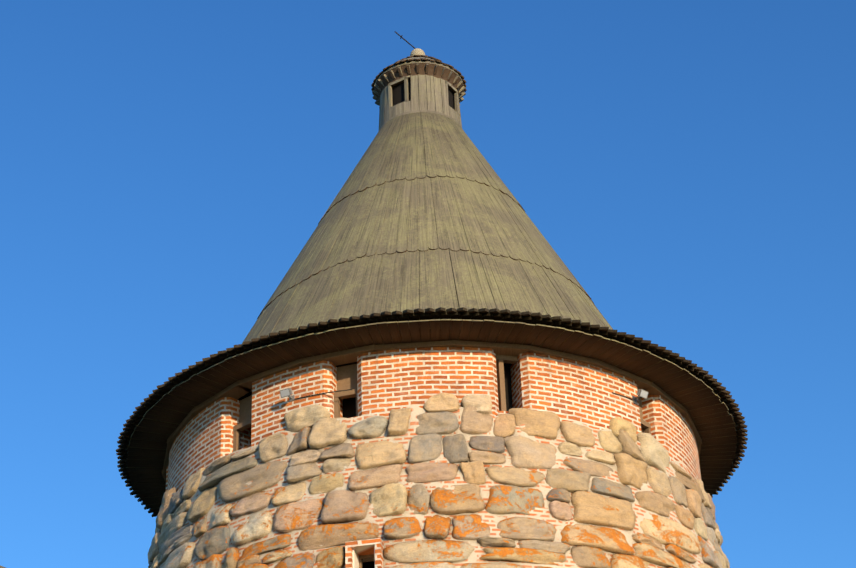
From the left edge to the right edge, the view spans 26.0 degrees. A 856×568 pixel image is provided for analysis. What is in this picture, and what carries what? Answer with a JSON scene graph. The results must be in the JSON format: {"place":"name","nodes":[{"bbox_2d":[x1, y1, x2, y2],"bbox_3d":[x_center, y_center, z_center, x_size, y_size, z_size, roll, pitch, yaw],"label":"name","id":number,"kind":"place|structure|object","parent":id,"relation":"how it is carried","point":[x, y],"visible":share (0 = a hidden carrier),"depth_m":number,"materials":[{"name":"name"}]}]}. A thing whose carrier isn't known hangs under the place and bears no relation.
{"place":"outdoors","nodes":[
{"label":"outdoors","id":0,"kind":"place"},
{"bbox_2d":[250,363,512,567],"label":"window openings","id":1,"kind":"object","parent":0,"point":[349,407],"depth_m":33.84,"materials":[{"name":"black"}]},
{"bbox_2d":[0,0,855,567],"label":"sky","id":2,"kind":"structure","parent":0,"point":[165,165],"materials":[{"name":"blue"}]},
{"bbox_2d":[158,406,715,567],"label":"mortar","id":3,"kind":"object","parent":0,"point":[493,520],"visible":0.17,"depth_m":32.22,"materials":[{"name":"beige concrete"}]},
{"label":"ground","id":4,"kind":"structure","parent":0,"visible":0},
{"bbox_2d":[148,392,729,567],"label":"tower boulders","id":5,"kind":"object","parent":4,"relation":"on","point":[316,427],"visible":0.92,"depth_m":32.31,"materials":[{"name":"beige stone"}]},
{"bbox_2d":[345,538,383,567],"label":"brick window surround","id":6,"kind":"object","parent":5,"relation":"attached to","point":[363,547],"visible":0.61,"depth_m":30.92,"materials":[{"name":"brick"}]},
{"bbox_2d":[352,546,374,567],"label":"loophole reveals","id":7,"kind":"object","parent":6,"relation":"in","point":[355,559],"visible":0.46,"depth_m":31.01,"materials":[{"name":"beige paint"}]},
{"bbox_2d":[359,554,373,567],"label":"loophole frame","id":8,"kind":"object","parent":6,"relation":"in","point":[361,557],"visible":0.58,"depth_m":31.25,"materials":[{"name":"brown wood"}]},
{"bbox_2d":[364,565,374,567],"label":"window opening","id":9,"kind":"object","parent":5,"relation":"attached to","point":[369,566],"visible":0.4,"depth_m":31.65,"materials":[{"name":"black"}]},
{"bbox_2d":[165,347,700,491],"bbox_3d":[0.130,4.804,37.559,10.840,2.100,10.839,-2,-31,0],"label":"tower brick belt","id":10,"kind":"object","parent":5,"relation":"on","point":[563,389],"visible":0.46,"depth_m":33.68,"materials":[{"name":"brick"}]},
{"bbox_2d":[280,388,294,401],"bbox_3d":[-2.529,2.002,33.537,0.216,0.148,0.277,-17,-34,23],"label":"floodlight","id":11,"kind":"object","parent":10,"relation":"attached to","point":[290,396],"depth_m":33.46,"materials":[{"name":"grey metal"}]},
{"bbox_2d":[292,389,351,399],"bbox_3d":[-1.921,1.987,33.397,1.198,0.079,0.056,-13,-32,18],"label":"floodlight cable","id":12,"kind":"object","parent":10,"relation":"attached to","point":[322,393],"visible":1,"depth_m":33.37,"materials":[{"name":"black rubber"}]},
{"bbox_2d":[162,340,701,481],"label":"tower embrasure timbers","id":13,"kind":"object","parent":10,"relation":"attached to","point":[347,374],"visible":0.23,"depth_m":33.87,"materials":[{"name":"brown wood"}]},
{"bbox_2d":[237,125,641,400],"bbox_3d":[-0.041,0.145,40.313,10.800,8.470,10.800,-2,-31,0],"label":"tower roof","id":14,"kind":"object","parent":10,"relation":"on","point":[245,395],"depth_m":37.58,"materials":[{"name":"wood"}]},
{"bbox_2d":[116,107,747,516],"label":"tower roof planks","id":15,"kind":"object","parent":14,"relation":"attached to","point":[376,253],"visible":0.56,"depth_m":36.40,"materials":[{"name":"grey wood"}]},
{"bbox_2d":[371,55,466,131],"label":"lantern turret","id":16,"kind":"object","parent":15,"relation":"on","point":[437,78],"visible":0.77,"depth_m":42.18,"materials":[{"name":"grey wood"}]},
{"bbox_2d":[410,48,424,60],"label":"finial","id":17,"kind":"object","parent":16,"relation":"on","point":[417,51],"visible":0.42,"depth_m":43.43,"materials":[{"name":"beige stone"}]},
{"bbox_2d":[395,31,415,48],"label":"lantern finial rod","id":18,"kind":"object","parent":17,"relation":"attached to","point":[404,39],"visible":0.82,"depth_m":43.88,"materials":[{"name":"black metal"}]},
{"bbox_2d":[392,60,454,109],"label":"window openings","id":19,"kind":"object","parent":16,"relation":"in","point":[398,93],"visible":0.06,"depth_m":42.24,"materials":[{"name":"black"}]},
{"bbox_2d":[632,389,647,401],"bbox_3d":[3.938,2.075,34.494,0.216,0.148,0.277,25,-40,-37],"label":"floodlight","id":20,"kind":"object","parent":10,"relation":"attached to","point":[638,393],"depth_m":34.43,"materials":[{"name":"white metal"}]}
]}

